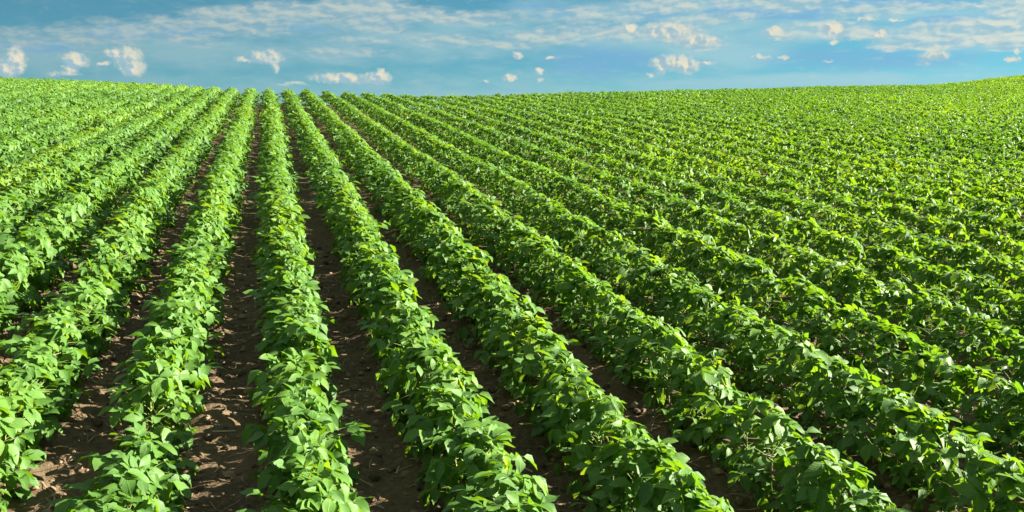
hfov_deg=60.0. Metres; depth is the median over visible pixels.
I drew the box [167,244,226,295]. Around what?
soybean plant
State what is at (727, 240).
soybean plant
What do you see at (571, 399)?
soybean plant
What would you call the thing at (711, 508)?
soybean plant
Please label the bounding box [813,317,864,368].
soybean plant
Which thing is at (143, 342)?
soybean plant
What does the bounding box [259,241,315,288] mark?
soybean plant
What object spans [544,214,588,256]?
soybean plant
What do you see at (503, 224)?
soybean plant
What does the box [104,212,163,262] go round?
soybean plant
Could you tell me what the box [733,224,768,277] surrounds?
soybean plant
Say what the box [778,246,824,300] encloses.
soybean plant
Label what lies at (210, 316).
soybean plant
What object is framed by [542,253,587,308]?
soybean plant
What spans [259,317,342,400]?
soybean plant
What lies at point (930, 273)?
soybean plant
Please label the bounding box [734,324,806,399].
soybean plant
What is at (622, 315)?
soybean plant
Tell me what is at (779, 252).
soybean plant
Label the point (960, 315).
soybean plant
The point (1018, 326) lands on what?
soybean plant
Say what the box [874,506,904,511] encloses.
soybean plant
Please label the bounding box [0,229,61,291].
soybean plant
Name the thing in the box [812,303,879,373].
soybean plant
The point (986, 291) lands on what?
soybean plant
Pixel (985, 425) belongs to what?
soybean plant
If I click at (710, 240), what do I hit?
soybean plant
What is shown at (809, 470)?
soybean plant
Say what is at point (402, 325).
soybean plant
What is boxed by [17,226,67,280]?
soybean plant
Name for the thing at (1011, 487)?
soybean plant
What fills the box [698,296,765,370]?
soybean plant
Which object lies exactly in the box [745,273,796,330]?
soybean plant
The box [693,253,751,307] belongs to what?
soybean plant
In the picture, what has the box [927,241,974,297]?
soybean plant
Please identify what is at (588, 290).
soybean plant
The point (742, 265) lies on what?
soybean plant
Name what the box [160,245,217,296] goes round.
soybean plant
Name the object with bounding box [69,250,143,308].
soybean plant
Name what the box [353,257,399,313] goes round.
soybean plant
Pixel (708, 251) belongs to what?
soybean plant
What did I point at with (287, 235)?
soybean plant
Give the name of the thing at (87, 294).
soybean plant
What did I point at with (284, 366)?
soybean plant
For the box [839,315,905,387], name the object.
soybean plant
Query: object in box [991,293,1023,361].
soybean plant
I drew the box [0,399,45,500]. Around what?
soybean plant
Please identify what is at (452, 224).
soybean plant
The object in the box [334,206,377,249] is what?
soybean plant
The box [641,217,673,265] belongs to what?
soybean plant
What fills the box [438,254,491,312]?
soybean plant
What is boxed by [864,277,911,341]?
soybean plant
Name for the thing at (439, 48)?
sky
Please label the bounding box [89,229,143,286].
soybean plant
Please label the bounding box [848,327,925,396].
soybean plant
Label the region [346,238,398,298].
soybean plant
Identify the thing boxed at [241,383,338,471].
soybean plant
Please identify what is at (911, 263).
soybean plant
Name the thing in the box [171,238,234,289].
soybean plant
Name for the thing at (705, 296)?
soybean plant
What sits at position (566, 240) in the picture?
soybean plant
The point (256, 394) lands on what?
soybean plant
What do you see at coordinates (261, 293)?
soybean plant
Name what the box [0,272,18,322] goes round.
soybean plant
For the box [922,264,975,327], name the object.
soybean plant
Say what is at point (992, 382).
soybean plant
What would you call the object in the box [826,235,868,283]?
soybean plant
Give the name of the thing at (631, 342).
soybean plant
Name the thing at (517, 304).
soybean plant
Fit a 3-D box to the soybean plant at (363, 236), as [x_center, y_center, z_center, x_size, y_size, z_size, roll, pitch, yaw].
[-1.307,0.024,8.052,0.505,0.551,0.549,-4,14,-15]
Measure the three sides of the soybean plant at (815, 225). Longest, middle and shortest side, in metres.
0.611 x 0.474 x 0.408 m
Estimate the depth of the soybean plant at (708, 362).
4.99 m
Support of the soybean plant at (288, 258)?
on the field ground
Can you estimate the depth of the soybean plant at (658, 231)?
8.76 m
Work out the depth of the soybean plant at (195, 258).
7.09 m
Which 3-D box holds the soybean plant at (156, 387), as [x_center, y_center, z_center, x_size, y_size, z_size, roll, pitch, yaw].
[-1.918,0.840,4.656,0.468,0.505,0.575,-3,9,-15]
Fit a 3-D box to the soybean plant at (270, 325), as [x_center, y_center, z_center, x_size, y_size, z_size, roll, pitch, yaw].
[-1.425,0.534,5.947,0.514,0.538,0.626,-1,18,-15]
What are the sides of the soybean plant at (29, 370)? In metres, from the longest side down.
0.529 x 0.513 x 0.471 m
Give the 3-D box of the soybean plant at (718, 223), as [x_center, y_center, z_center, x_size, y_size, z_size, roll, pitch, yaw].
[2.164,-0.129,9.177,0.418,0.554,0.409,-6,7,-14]
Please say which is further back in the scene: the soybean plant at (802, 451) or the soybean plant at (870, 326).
the soybean plant at (870, 326)
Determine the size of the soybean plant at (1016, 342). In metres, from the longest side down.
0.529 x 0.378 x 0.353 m
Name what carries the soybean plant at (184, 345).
on the field ground
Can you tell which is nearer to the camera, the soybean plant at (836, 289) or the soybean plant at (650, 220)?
the soybean plant at (836, 289)
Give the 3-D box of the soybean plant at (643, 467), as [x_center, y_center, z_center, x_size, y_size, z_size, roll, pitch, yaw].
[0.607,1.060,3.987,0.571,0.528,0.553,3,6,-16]
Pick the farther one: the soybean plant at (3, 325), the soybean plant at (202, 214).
the soybean plant at (202, 214)
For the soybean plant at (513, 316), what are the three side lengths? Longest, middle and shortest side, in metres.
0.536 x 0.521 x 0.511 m
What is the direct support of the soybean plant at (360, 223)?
on the field ground
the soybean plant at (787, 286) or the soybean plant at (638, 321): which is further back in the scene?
the soybean plant at (787, 286)
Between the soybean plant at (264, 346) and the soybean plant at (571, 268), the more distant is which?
the soybean plant at (571, 268)
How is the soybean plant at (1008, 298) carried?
on the field ground
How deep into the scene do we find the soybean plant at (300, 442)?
3.84 m
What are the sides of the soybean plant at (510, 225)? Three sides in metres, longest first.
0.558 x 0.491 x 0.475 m
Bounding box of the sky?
[0,0,1023,108]
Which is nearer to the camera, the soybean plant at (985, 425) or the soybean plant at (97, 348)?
the soybean plant at (985, 425)
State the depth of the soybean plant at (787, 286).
6.70 m
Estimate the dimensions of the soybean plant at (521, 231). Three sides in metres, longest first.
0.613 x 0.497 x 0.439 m
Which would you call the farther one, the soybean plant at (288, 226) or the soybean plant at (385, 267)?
the soybean plant at (288, 226)
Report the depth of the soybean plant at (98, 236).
7.95 m
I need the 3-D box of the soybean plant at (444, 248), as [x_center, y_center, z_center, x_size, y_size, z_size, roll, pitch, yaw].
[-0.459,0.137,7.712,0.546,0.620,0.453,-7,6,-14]
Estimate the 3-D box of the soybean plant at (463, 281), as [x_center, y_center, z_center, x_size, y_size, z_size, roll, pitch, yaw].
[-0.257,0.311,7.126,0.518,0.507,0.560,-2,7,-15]
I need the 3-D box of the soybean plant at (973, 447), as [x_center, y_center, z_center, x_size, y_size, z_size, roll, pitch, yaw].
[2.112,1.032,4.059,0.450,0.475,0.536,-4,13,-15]
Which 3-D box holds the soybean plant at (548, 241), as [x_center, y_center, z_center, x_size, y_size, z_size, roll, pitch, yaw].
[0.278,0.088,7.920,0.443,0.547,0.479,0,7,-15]
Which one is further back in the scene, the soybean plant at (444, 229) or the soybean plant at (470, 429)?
the soybean plant at (444, 229)
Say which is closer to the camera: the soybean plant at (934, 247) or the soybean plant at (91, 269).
the soybean plant at (91, 269)
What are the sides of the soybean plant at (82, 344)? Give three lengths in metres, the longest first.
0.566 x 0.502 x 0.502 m
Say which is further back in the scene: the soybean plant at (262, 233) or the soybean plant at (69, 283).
the soybean plant at (262, 233)
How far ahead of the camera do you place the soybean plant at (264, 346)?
5.71 m
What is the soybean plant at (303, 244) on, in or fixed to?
on the field ground
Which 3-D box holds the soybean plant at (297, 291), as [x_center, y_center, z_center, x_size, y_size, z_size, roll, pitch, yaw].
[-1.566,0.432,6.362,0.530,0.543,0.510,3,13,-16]
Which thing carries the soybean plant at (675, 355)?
on the field ground
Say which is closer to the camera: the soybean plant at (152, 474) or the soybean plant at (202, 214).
the soybean plant at (152, 474)
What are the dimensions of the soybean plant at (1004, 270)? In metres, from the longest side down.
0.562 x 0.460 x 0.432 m
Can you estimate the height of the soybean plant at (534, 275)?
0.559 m
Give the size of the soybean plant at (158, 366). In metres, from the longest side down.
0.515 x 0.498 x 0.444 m
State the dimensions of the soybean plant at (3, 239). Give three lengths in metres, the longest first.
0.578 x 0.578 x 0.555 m
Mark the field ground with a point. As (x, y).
(220, 490)
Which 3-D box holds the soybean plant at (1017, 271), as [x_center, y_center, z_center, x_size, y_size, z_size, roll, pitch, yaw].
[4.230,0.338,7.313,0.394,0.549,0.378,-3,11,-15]
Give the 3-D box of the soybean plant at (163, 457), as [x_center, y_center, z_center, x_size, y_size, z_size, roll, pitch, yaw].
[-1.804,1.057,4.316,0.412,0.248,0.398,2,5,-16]
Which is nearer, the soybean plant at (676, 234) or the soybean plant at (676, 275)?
the soybean plant at (676, 275)
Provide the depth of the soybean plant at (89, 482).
4.20 m
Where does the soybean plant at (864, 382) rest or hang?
on the field ground
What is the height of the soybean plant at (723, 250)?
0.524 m
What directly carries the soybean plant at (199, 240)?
on the field ground
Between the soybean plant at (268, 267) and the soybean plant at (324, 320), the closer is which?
the soybean plant at (324, 320)
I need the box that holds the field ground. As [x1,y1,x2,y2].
[0,96,1023,511]
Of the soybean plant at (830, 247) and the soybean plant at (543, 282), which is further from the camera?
the soybean plant at (830, 247)
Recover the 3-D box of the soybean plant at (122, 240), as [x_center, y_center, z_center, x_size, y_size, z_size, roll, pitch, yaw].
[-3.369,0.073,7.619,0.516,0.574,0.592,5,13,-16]
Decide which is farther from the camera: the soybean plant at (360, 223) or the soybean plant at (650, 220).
the soybean plant at (650, 220)
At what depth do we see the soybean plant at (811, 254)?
7.61 m
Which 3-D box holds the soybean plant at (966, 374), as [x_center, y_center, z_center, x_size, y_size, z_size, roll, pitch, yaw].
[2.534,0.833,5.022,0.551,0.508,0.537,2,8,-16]
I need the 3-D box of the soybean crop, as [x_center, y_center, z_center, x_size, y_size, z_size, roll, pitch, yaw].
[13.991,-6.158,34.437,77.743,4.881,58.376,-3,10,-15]
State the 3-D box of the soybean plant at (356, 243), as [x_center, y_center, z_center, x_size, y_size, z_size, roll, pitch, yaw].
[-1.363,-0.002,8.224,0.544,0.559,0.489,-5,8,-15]
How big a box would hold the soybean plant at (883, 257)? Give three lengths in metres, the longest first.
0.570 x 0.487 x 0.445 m
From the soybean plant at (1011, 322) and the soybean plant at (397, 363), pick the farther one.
the soybean plant at (1011, 322)
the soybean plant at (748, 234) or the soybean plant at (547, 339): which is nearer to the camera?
the soybean plant at (547, 339)
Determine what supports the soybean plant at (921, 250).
on the field ground
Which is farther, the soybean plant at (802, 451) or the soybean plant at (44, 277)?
the soybean plant at (44, 277)
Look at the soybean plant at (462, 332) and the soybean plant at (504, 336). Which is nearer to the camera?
the soybean plant at (504, 336)
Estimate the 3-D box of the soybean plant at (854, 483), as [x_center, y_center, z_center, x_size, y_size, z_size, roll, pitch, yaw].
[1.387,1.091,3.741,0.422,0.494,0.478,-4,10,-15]
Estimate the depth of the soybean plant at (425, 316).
5.92 m
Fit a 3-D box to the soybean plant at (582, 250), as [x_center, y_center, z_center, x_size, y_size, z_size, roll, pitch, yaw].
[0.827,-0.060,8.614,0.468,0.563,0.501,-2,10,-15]
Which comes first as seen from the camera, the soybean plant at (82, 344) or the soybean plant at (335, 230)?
the soybean plant at (82, 344)
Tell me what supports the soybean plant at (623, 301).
on the field ground
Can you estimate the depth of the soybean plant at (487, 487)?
3.67 m
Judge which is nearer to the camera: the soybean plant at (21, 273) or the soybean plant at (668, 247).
the soybean plant at (21, 273)
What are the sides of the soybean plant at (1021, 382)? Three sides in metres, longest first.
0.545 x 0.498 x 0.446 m
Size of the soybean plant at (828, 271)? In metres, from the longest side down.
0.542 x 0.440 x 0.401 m
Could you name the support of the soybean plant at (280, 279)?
on the field ground
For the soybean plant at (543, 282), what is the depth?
7.52 m
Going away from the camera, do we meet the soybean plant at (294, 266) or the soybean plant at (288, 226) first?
the soybean plant at (294, 266)
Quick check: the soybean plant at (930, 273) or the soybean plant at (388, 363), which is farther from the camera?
the soybean plant at (930, 273)
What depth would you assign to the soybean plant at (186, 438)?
4.54 m
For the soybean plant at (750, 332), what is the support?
on the field ground
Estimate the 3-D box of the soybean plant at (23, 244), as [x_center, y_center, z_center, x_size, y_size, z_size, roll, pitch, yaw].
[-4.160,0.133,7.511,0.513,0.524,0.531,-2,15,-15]
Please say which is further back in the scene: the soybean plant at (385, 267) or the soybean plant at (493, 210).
the soybean plant at (493, 210)
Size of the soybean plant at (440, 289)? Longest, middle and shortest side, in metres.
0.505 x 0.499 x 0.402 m
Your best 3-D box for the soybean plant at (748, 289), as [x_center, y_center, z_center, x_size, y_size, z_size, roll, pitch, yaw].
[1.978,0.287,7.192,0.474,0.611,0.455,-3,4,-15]
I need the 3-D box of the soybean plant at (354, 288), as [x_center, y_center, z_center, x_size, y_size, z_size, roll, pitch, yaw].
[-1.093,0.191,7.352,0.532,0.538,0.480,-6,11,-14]
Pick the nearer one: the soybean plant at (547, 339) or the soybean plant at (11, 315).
the soybean plant at (547, 339)
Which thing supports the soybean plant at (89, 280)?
on the field ground
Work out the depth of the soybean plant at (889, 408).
4.42 m
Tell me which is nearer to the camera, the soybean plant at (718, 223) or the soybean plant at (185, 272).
the soybean plant at (185, 272)
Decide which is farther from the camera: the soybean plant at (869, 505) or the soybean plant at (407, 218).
the soybean plant at (407, 218)
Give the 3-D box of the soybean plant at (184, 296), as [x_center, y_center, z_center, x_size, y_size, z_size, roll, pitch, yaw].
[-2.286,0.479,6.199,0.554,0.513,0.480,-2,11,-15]
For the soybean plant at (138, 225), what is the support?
on the field ground
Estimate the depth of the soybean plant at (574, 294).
6.75 m
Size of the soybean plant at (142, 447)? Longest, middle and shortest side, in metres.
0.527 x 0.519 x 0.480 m
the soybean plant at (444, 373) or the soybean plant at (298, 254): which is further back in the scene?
the soybean plant at (298, 254)
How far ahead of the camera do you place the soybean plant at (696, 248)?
8.07 m
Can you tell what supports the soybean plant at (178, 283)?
on the field ground
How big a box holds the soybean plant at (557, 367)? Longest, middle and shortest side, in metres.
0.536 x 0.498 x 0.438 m
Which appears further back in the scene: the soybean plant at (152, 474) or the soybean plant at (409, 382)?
the soybean plant at (409, 382)
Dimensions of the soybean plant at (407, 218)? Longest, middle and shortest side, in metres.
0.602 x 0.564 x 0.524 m
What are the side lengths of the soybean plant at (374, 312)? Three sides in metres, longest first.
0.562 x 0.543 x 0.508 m
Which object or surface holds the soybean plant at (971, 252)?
on the field ground
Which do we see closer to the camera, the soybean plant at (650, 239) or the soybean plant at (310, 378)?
the soybean plant at (310, 378)
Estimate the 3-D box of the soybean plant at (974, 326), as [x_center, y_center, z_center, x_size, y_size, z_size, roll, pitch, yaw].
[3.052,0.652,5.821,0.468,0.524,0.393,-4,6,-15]
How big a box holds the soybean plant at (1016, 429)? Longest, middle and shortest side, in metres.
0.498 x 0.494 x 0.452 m
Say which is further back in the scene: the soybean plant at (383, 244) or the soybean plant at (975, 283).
the soybean plant at (383, 244)
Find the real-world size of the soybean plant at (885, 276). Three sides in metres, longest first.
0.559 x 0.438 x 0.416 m
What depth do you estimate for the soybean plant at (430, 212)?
8.90 m
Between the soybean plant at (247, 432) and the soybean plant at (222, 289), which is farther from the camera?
the soybean plant at (222, 289)
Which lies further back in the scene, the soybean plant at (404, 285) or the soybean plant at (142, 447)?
the soybean plant at (404, 285)
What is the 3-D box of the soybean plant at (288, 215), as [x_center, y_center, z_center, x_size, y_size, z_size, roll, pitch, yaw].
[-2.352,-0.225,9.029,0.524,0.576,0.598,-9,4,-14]
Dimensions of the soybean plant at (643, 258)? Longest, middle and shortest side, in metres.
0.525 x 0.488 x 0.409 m
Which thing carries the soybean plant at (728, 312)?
on the field ground
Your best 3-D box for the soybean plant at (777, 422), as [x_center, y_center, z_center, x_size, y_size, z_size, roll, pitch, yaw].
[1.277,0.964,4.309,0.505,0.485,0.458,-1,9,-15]
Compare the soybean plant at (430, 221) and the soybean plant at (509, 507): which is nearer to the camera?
the soybean plant at (509, 507)
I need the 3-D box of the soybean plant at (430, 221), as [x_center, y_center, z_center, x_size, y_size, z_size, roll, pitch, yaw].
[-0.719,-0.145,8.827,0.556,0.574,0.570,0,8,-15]
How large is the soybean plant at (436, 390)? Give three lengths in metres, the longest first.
0.503 x 0.492 x 0.484 m
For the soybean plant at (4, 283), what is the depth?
6.54 m
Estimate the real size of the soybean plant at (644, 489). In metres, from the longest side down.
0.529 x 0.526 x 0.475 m
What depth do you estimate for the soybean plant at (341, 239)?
8.61 m
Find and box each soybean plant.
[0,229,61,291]
[0,229,63,285]
[0,241,50,293]
[0,250,37,312]
[0,254,42,311]
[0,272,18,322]
[0,273,18,325]
[0,286,10,333]
[0,313,18,339]
[0,333,82,415]
[0,344,92,421]
[0,354,70,437]
[0,372,71,444]
[0,387,65,483]
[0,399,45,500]
[0,429,39,509]
[1,243,56,309]
[2,219,77,269]
[5,301,97,366]
[7,312,96,390]
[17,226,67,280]
[18,296,113,366]
[26,317,103,390]
[45,279,119,352]
[46,454,182,511]
[49,281,122,342]
[54,468,183,511]
[61,258,133,317]
[63,276,130,339]
[66,490,141,511]
[69,242,136,290]
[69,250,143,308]
[76,421,191,511]
[79,450,169,494]
[84,239,136,292]
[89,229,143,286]
[90,227,142,278]
[90,231,152,292]
[91,294,124,323]
[97,369,191,460]
[100,454,183,489]
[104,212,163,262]
[104,218,155,277]
[108,214,161,260]
[111,343,210,427]
[114,327,205,411]
[116,358,199,448]
[122,331,227,416]
[123,427,199,475]
[133,299,214,361]
[133,309,223,387]
[136,296,223,368]
[142,266,224,335]
[142,289,225,358]
[149,278,216,335]
[156,264,216,327]
[157,259,232,314]
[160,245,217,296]
[160,252,228,306]
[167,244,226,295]
[168,226,230,266]
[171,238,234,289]
[175,234,228,282]
[180,217,233,265]
[181,207,233,248]
[185,216,238,256]
[204,255,229,281]
[236,475,371,511]
[240,453,361,511]
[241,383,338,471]
[243,270,324,327]
[244,415,354,499]
[247,348,328,441]
[247,375,284,420]
[248,396,372,500]
[252,213,305,252]
[252,225,309,273]
[252,236,306,281]
[252,306,341,381]
[255,206,304,253]
[255,278,331,339]
[256,250,316,311]
[256,426,355,511]
[257,219,317,263]
[257,253,322,312]
[257,316,333,393]
[258,270,337,324]
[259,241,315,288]
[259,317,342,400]
[260,294,337,374]
[262,261,319,308]
[262,367,352,451]
[263,221,309,264]
[264,238,318,280]
[268,225,315,258]
[271,294,328,356]
[331,216,384,266]
[333,206,367,253]
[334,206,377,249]
[336,215,390,256]
[336,225,391,282]
[340,219,383,269]
[340,229,395,291]
[340,241,398,293]
[345,245,387,307]
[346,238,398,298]
[349,248,400,305]
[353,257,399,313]
[356,262,414,317]
[356,282,421,346]
[359,291,432,364]
[361,267,421,324]
[364,271,432,338]
[366,308,439,387]
[374,326,471,404]
[375,334,459,421]
[377,300,448,360]
[379,339,470,437]
[380,358,434,396]
[399,206,454,259]
[399,381,498,477]
[403,395,507,505]
[405,382,506,474]
[407,358,494,448]
[412,207,455,259]
[413,213,463,263]
[414,219,450,276]
[418,417,536,511]
[420,221,468,281]
[425,220,473,271]
[425,254,460,295]
[427,237,475,300]
[429,427,548,511]
[433,231,488,289]
[438,246,504,311]
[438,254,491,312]
[442,489,559,511]
[445,264,510,323]
[447,274,512,340]
[449,453,549,511]
[455,268,515,331]
[462,496,524,511]
[465,282,523,349]
[466,280,526,351]
[473,308,539,379]
[475,208,509,255]
[476,212,512,261]
[484,295,544,360]
[486,210,519,261]
[489,311,581,383]
[491,221,534,273]
[492,215,530,267]
[495,319,566,393]
[499,220,543,279]
[501,328,567,404]
[502,230,552,282]
[507,345,586,428]
[509,234,547,288]
[516,244,563,305]
[519,235,565,292]
[522,367,626,457]
[529,252,582,307]
[530,349,598,436]
[538,257,588,322]
[540,372,631,475]
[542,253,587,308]
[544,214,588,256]
[545,206,579,251]
[548,390,652,476]
[552,215,594,267]
[554,272,603,327]
[557,268,610,341]
[559,410,676,509]
[562,276,618,348]
[563,217,595,268]
[570,434,677,511]
[572,228,625,275]
[574,222,615,272]
[577,289,630,359]
[587,230,630,279]
[588,307,653,374]
[589,434,691,511]
[590,295,645,364]
[596,244,650,299]
[597,255,634,290]
[605,238,644,291]
[611,308,668,385]
[614,316,689,390]
[622,257,675,316]
[623,253,667,311]
[629,329,700,409]
[631,457,729,511]
[632,209,680,257]
[635,473,733,511]
[636,264,679,323]
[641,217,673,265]
[647,223,681,262]
[652,267,698,326]
[652,345,721,428]
[653,226,687,265]
[659,229,702,278]
[661,277,713,336]
[663,279,721,347]
[667,349,741,437]
[669,231,715,278]
[670,366,742,449]
[675,237,719,286]
[677,289,730,354]
[689,245,726,294]
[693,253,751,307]
[694,406,772,475]
[694,497,732,511]
[697,246,750,300]
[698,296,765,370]
[698,388,789,474]
[704,304,769,384]
[707,218,736,261]
[712,219,751,263]
[716,254,770,307]
[717,223,753,264]
[720,314,790,390]
[725,254,781,321]
[726,406,822,502]
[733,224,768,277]
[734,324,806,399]
[741,431,839,511]
[743,233,781,279]
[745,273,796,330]
[752,231,792,280]
[755,240,799,292]
[757,275,814,343]
[757,328,826,407]
[768,437,855,511]
[775,273,830,342]
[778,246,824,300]
[782,351,846,427]
[785,453,875,511]
[787,287,848,356]
[788,247,828,302]
[790,353,866,438]
[793,217,833,270]
[808,255,845,309]
[809,229,847,280]
[810,264,862,318]
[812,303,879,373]
[813,231,859,280]
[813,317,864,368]
[813,364,897,453]
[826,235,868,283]
[826,262,872,329]
[831,385,924,469]
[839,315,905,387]
[843,273,898,335]
[845,395,944,492]
[846,242,897,300]
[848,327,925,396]
[850,486,909,511]
[859,243,908,296]
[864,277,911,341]
[867,284,924,349]
[871,248,925,295]
[874,407,975,511]
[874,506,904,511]
[881,332,961,409]
[882,255,932,307]
[890,350,969,434]
[897,284,951,356]
[898,290,966,355]
[900,234,946,287]
[905,264,956,324]
[906,430,1016,511]
[915,236,958,295]
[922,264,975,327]
[923,365,1003,437]
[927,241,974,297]
[928,303,989,382]
[939,453,1023,511]
[942,314,1018,394]
[943,274,1003,338]
[945,240,989,295]
[960,369,1023,456]
[962,255,1010,308]
[966,285,1010,344]
[973,381,1023,461]
[976,326,1023,399]
[977,256,1023,315]
[979,289,1023,354]
[985,396,1023,473]
[985,468,1023,511]
[988,263,1023,315]
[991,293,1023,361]
[1007,314,1023,361]
[1009,346,1023,387]
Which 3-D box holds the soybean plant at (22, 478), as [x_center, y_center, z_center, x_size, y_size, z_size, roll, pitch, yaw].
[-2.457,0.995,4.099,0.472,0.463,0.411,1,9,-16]
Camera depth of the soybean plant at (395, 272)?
6.68 m
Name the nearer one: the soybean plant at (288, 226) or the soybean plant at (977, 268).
the soybean plant at (977, 268)
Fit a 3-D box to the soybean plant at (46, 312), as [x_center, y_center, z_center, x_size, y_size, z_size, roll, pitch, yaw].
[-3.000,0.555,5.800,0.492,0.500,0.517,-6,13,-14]
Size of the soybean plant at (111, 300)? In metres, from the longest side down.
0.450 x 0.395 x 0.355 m
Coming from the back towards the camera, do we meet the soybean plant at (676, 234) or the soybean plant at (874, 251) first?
the soybean plant at (676, 234)
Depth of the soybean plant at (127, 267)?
7.39 m
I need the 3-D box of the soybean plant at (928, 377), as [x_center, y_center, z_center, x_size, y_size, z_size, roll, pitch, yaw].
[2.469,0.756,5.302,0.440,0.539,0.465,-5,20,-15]
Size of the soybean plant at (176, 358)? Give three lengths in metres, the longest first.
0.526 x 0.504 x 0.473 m
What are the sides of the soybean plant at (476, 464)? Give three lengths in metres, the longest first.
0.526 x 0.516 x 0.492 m
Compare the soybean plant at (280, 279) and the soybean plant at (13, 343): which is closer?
the soybean plant at (13, 343)
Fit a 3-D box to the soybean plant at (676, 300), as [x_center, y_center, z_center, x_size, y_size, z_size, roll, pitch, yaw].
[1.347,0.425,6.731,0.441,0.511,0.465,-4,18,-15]
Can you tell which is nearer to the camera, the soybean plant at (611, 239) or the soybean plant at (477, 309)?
the soybean plant at (477, 309)
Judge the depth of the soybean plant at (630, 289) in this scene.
7.24 m
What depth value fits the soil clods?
5.42 m
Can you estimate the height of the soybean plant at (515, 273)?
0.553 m
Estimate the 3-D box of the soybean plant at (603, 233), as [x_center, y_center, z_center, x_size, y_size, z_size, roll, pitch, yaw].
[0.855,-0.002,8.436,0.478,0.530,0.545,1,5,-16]
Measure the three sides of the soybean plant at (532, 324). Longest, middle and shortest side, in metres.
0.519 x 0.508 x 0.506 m
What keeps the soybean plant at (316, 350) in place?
on the field ground
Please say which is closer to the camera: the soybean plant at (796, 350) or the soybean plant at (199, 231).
the soybean plant at (796, 350)
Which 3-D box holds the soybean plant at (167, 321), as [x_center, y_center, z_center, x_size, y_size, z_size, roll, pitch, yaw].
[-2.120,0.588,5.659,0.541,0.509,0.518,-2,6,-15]
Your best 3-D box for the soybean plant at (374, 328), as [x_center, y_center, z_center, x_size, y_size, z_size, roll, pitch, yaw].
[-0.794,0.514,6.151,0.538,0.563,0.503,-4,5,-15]
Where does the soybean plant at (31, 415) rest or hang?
on the field ground
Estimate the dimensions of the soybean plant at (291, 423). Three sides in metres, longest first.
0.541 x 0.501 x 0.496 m
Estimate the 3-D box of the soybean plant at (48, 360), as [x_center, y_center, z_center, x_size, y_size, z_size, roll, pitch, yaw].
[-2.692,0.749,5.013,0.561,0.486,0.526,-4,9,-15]
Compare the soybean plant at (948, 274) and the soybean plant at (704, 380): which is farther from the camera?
the soybean plant at (948, 274)
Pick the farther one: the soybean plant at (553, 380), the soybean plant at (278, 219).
the soybean plant at (278, 219)
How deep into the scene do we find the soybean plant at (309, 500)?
3.52 m
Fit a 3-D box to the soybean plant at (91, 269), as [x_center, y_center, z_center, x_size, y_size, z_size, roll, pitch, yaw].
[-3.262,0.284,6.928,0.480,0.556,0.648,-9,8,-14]
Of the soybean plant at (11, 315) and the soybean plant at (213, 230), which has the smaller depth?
the soybean plant at (11, 315)
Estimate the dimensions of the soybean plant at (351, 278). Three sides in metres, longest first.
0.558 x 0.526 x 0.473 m
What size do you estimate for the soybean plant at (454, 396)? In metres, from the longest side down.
0.536 x 0.534 x 0.464 m
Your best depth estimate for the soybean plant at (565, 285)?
6.89 m
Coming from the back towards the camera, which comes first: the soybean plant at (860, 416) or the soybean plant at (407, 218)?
the soybean plant at (407, 218)
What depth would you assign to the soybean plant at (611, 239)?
8.16 m
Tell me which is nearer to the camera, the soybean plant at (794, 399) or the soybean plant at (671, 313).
the soybean plant at (794, 399)
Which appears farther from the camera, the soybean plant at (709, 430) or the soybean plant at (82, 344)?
the soybean plant at (82, 344)
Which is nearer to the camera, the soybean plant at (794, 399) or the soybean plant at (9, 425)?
the soybean plant at (9, 425)
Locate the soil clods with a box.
[0,229,1023,511]
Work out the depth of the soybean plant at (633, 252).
7.64 m
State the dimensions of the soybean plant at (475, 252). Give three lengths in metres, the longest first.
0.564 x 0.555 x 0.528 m
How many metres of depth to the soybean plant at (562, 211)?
9.38 m
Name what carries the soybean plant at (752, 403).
on the field ground
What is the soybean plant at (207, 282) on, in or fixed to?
on the field ground
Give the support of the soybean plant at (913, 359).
on the field ground
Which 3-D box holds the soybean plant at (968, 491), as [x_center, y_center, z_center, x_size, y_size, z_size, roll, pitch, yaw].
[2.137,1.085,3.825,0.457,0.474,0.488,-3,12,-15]
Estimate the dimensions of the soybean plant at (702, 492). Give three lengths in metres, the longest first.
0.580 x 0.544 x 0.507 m
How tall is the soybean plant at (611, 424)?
0.491 m
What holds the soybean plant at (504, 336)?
on the field ground
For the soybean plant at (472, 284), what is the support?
on the field ground
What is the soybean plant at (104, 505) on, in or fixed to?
on the field ground
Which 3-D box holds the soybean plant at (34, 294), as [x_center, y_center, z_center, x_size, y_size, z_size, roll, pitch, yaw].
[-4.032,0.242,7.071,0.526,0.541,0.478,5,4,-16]
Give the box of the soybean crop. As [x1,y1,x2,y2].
[0,74,1023,511]
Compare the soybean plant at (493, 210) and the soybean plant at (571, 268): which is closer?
the soybean plant at (571, 268)
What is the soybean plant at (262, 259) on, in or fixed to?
on the field ground
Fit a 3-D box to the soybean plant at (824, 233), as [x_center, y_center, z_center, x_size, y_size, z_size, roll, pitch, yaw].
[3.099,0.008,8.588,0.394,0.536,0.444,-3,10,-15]
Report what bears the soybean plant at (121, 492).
on the field ground
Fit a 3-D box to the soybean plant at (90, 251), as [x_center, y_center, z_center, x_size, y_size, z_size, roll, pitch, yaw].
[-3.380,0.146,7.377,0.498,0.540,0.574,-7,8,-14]
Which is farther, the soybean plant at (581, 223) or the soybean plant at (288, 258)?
the soybean plant at (581, 223)
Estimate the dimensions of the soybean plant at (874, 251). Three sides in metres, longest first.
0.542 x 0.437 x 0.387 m
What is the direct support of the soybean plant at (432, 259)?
on the field ground
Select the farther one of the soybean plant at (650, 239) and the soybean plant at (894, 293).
the soybean plant at (650, 239)
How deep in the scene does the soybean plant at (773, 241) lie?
8.21 m
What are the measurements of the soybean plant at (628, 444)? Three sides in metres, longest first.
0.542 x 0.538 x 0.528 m
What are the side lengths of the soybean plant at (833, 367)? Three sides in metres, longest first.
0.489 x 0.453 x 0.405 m
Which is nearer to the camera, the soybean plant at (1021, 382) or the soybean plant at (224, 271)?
the soybean plant at (1021, 382)

